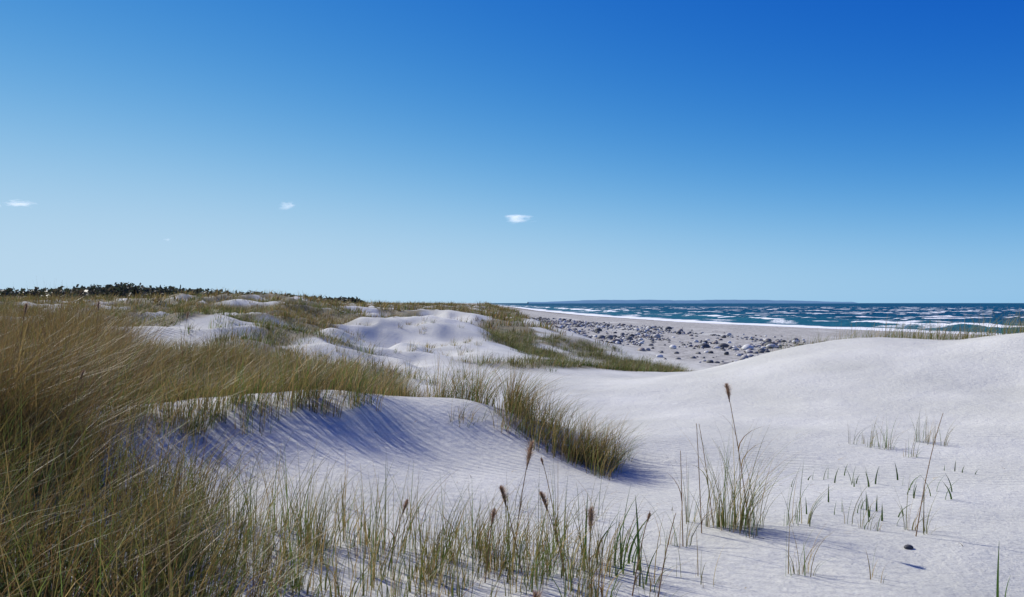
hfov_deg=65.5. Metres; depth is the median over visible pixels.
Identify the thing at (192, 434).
crest grass tuft
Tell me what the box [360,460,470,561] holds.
beach grass tuft
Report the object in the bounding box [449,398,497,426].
marram tuft
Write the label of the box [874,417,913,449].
beach grass tuft
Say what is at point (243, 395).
crest grass tuft
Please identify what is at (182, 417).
crest grass tuft
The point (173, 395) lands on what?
crest grass tuft
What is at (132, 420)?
crest grass tuft
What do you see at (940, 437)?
beach grass tuft
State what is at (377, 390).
marram tuft
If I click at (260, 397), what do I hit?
crest grass tuft
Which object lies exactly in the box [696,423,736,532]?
reed stalk
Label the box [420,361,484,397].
marram tuft
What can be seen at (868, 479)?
green shoot
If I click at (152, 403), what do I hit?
crest grass tuft
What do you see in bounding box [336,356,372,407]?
crest grass tuft
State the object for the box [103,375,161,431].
crest grass tuft
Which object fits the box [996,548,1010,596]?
green shoot
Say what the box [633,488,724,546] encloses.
beach grass tuft
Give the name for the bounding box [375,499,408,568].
reed stalk
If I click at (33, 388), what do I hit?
marram grass
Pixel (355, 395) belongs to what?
crest grass tuft
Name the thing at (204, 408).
crest grass tuft
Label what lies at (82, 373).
reed stalk
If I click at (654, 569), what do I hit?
beach grass tuft
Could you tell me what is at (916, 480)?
green shoot
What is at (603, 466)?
marram tuft
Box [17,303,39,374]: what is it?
reed stalk
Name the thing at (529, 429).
marram tuft
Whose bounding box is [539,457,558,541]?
reed stalk
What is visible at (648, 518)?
reed stalk
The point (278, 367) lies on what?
crest grass tuft
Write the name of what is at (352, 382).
crest grass tuft
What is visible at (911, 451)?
beach grass tuft
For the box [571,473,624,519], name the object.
beach grass tuft
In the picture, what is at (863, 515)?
beach grass tuft
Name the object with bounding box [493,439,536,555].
reed stalk
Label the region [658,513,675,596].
reed stalk
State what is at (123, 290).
distant trees
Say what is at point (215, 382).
crest grass tuft
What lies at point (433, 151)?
sky
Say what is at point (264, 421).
crest grass tuft
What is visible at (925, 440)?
beach grass tuft
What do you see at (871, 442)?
beach grass tuft
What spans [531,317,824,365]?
beach stones
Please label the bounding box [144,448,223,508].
crest grass tuft
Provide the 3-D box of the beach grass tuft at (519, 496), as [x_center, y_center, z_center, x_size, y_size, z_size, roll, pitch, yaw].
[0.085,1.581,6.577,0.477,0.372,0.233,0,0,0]
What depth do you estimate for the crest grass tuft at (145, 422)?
7.50 m
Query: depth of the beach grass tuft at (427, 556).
4.59 m
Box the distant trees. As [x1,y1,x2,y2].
[0,282,365,303]
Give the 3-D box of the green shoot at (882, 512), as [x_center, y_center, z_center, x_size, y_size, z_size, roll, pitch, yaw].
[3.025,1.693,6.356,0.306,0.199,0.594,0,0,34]
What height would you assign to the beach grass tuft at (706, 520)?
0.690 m
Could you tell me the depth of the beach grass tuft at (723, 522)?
6.01 m
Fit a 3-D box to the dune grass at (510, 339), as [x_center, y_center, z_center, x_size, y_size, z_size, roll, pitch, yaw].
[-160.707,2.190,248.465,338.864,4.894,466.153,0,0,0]
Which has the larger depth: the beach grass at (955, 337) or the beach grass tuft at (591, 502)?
the beach grass at (955, 337)
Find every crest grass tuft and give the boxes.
[42,341,154,421]
[78,334,171,434]
[78,399,161,458]
[78,418,163,476]
[87,347,172,422]
[91,351,168,413]
[94,379,186,437]
[100,446,189,491]
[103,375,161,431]
[108,342,180,421]
[108,442,214,515]
[120,383,192,437]
[125,373,187,416]
[138,334,228,420]
[144,337,245,423]
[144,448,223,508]
[145,381,195,437]
[153,346,258,436]
[167,366,248,423]
[172,331,276,411]
[172,353,261,428]
[172,394,227,448]
[184,367,235,434]
[189,350,272,422]
[207,379,270,434]
[216,345,265,404]
[217,363,302,408]
[231,352,305,415]
[232,347,290,418]
[233,383,297,434]
[242,368,318,415]
[259,325,352,418]
[262,334,386,400]
[271,348,342,413]
[282,341,330,409]
[286,346,359,396]
[295,334,377,416]
[335,331,385,397]
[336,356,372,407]
[337,352,376,397]
[343,356,398,408]
[354,367,406,410]
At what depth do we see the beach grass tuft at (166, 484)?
5.29 m
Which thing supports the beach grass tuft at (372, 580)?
on the ground at (828, 393)
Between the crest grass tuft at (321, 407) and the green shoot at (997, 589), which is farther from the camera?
the crest grass tuft at (321, 407)
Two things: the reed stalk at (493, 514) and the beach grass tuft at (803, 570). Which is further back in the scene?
the beach grass tuft at (803, 570)
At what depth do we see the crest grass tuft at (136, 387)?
7.76 m
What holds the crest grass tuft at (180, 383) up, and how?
on the ground at (828, 393)
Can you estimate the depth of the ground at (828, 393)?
8.50 m
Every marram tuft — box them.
[319,348,386,390]
[334,352,420,396]
[376,361,435,396]
[418,342,538,405]
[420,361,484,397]
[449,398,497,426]
[452,342,576,415]
[479,360,581,426]
[480,397,559,439]
[499,377,607,443]
[513,387,637,454]
[527,405,655,475]
[535,396,674,470]
[557,414,663,479]
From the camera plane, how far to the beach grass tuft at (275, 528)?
5.41 m
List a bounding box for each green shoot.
[584,495,621,558]
[597,495,644,575]
[621,490,646,563]
[637,543,661,587]
[806,495,868,514]
[808,464,856,482]
[844,464,898,486]
[868,499,913,522]
[875,467,952,498]
[907,477,958,499]
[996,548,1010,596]
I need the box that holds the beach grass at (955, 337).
[768,305,1023,350]
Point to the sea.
(827, 315)
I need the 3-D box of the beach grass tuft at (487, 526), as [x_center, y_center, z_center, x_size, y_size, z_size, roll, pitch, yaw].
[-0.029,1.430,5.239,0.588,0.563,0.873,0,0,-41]
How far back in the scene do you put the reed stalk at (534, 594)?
3.74 m
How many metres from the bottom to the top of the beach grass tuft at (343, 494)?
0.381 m
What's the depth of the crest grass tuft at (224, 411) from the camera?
8.00 m
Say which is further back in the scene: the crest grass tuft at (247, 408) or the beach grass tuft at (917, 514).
the crest grass tuft at (247, 408)
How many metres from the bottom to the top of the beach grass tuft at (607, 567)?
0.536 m
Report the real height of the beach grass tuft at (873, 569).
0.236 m
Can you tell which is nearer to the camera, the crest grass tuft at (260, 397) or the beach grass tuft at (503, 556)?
the beach grass tuft at (503, 556)
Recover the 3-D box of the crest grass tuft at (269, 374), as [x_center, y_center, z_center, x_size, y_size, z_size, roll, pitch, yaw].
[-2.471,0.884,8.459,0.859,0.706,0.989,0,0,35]
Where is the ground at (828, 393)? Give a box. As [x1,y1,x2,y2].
[0,293,1023,596]
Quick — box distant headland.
[527,300,855,302]
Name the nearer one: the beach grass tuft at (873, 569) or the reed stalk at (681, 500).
the beach grass tuft at (873, 569)
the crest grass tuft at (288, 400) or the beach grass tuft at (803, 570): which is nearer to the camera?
the beach grass tuft at (803, 570)
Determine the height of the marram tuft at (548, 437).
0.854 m
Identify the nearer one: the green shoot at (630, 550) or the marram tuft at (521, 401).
the green shoot at (630, 550)
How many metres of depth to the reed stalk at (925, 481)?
5.68 m
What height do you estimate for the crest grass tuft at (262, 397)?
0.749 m
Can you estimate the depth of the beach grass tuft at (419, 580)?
4.14 m
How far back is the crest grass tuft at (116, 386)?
7.51 m
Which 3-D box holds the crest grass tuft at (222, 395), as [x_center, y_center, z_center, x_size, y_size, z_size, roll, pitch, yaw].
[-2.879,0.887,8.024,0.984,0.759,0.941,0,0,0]
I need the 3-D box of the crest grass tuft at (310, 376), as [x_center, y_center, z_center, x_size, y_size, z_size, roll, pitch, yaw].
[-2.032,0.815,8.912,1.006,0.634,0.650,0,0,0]
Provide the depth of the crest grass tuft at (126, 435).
6.91 m
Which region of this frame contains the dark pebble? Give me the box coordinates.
[904,544,913,548]
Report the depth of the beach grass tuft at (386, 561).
4.51 m
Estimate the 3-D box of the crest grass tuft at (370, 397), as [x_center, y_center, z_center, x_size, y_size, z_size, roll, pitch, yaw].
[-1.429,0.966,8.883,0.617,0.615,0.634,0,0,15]
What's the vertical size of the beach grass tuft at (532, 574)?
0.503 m
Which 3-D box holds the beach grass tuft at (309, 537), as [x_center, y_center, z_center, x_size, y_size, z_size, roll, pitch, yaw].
[-1.129,1.200,4.702,0.659,0.790,0.811,0,0,-29]
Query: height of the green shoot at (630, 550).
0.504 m
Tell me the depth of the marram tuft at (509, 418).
9.38 m
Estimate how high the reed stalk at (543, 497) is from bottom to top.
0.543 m
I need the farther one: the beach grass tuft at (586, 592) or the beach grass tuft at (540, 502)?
the beach grass tuft at (540, 502)
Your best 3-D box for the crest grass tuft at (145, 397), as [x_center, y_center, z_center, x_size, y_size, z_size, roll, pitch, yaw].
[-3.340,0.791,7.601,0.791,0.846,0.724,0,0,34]
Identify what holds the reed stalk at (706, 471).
on the ground at (828, 393)
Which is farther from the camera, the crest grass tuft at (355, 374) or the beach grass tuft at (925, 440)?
the beach grass tuft at (925, 440)
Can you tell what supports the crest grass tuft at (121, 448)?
on the ground at (828, 393)
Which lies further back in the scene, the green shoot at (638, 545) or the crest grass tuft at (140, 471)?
the crest grass tuft at (140, 471)
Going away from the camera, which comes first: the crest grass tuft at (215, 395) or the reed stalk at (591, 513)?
the reed stalk at (591, 513)
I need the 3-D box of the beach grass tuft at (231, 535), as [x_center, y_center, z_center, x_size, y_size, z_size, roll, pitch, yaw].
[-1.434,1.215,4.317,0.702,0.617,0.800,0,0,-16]
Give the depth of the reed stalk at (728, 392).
5.97 m
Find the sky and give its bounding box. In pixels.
[0,0,1023,302]
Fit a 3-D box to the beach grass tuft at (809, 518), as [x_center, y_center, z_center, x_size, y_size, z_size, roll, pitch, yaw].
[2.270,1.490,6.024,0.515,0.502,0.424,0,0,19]
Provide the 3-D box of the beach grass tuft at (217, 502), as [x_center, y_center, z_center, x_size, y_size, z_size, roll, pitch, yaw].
[-1.611,1.164,4.629,1.041,0.742,0.865,0,0,0]
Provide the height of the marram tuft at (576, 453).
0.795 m
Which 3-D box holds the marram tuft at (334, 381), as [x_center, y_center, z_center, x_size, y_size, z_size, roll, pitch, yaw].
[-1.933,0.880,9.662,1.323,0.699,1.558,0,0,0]
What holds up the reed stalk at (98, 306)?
on the ground at (828, 393)
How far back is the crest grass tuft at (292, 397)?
8.42 m
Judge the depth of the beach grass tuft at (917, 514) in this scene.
5.91 m
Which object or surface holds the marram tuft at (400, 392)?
on the ground at (828, 393)
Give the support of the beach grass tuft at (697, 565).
on the ground at (828, 393)
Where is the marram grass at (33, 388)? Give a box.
[0,282,692,596]
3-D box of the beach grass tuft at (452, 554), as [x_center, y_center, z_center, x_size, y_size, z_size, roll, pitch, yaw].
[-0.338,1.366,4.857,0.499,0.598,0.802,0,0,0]
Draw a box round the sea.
[490,303,1023,334]
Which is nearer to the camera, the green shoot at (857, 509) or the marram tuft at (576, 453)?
the green shoot at (857, 509)
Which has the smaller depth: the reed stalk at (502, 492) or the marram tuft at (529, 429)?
the reed stalk at (502, 492)
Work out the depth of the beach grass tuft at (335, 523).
5.05 m
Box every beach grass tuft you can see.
[98,434,237,527]
[118,447,292,565]
[145,443,291,559]
[179,437,289,523]
[191,475,301,577]
[200,437,322,555]
[221,432,344,534]
[249,498,363,596]
[251,441,375,569]
[279,446,395,545]
[287,463,388,547]
[296,511,403,596]
[320,471,364,511]
[334,477,432,580]
[352,460,411,545]
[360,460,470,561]
[366,523,464,596]
[395,469,431,514]
[397,485,478,580]
[423,478,495,563]
[428,509,520,596]
[456,483,537,554]
[473,486,549,570]
[502,504,579,596]
[507,475,537,509]
[510,484,630,577]
[533,467,604,557]
[542,525,622,596]
[566,494,652,577]
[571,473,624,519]
[625,515,677,593]
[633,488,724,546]
[675,445,763,527]
[676,406,813,529]
[676,532,720,586]
[719,444,820,537]
[784,463,841,525]
[786,511,836,576]
[842,482,889,530]
[847,420,879,447]
[866,542,883,582]
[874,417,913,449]
[893,479,944,533]
[903,433,920,457]
[911,407,941,441]
[925,417,952,445]
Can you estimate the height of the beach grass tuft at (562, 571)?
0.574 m
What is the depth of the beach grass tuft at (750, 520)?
5.84 m
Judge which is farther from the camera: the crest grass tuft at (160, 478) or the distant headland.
the distant headland
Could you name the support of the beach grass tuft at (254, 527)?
on the ground at (828, 393)
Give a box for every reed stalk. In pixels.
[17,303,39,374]
[45,369,85,489]
[89,301,99,401]
[179,311,196,374]
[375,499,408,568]
[483,508,496,582]
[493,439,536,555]
[499,485,525,570]
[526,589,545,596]
[538,491,575,580]
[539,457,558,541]
[584,506,598,575]
[590,537,602,596]
[632,511,650,595]
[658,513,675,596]
[674,450,683,545]
[689,425,711,515]
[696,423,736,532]
[722,383,767,527]
[915,414,942,535]
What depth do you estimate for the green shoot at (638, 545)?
4.97 m
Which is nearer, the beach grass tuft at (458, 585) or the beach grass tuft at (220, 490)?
the beach grass tuft at (458, 585)
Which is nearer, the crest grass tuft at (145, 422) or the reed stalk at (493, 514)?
the reed stalk at (493, 514)
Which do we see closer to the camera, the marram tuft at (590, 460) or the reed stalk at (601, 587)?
the reed stalk at (601, 587)
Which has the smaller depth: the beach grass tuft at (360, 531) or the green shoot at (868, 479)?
the beach grass tuft at (360, 531)
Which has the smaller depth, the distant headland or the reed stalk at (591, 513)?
the reed stalk at (591, 513)
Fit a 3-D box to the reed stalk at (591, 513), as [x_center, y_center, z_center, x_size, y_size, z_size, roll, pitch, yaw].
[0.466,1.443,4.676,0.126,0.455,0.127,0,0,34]
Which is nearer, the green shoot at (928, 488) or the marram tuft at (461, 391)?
the green shoot at (928, 488)
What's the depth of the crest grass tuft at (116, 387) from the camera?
7.38 m
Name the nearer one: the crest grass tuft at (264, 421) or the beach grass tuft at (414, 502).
the beach grass tuft at (414, 502)
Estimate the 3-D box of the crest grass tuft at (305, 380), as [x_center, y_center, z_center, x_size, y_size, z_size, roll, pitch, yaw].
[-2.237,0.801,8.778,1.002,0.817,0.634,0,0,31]
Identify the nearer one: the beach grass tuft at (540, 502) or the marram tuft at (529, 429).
the beach grass tuft at (540, 502)
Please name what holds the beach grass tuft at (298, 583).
on the ground at (828, 393)
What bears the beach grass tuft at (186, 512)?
on the ground at (828, 393)
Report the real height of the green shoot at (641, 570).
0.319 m
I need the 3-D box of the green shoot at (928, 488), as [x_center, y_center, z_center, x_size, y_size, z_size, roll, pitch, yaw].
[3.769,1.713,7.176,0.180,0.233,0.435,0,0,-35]
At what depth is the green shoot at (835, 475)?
8.33 m
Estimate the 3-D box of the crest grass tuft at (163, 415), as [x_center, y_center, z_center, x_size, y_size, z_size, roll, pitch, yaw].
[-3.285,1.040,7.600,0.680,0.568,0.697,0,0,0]
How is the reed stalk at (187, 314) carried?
on the ground at (828, 393)
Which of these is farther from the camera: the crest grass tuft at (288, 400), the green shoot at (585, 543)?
the crest grass tuft at (288, 400)
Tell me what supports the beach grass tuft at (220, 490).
on the ground at (828, 393)
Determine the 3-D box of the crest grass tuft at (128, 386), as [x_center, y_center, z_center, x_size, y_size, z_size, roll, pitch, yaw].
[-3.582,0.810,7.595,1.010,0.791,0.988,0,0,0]
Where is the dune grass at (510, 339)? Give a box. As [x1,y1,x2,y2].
[0,288,692,388]
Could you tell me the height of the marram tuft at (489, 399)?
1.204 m
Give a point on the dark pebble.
(907, 546)
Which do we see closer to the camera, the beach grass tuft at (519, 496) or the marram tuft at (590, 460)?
the beach grass tuft at (519, 496)
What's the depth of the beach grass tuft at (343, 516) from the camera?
5.12 m
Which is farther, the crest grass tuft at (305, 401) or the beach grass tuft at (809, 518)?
the crest grass tuft at (305, 401)

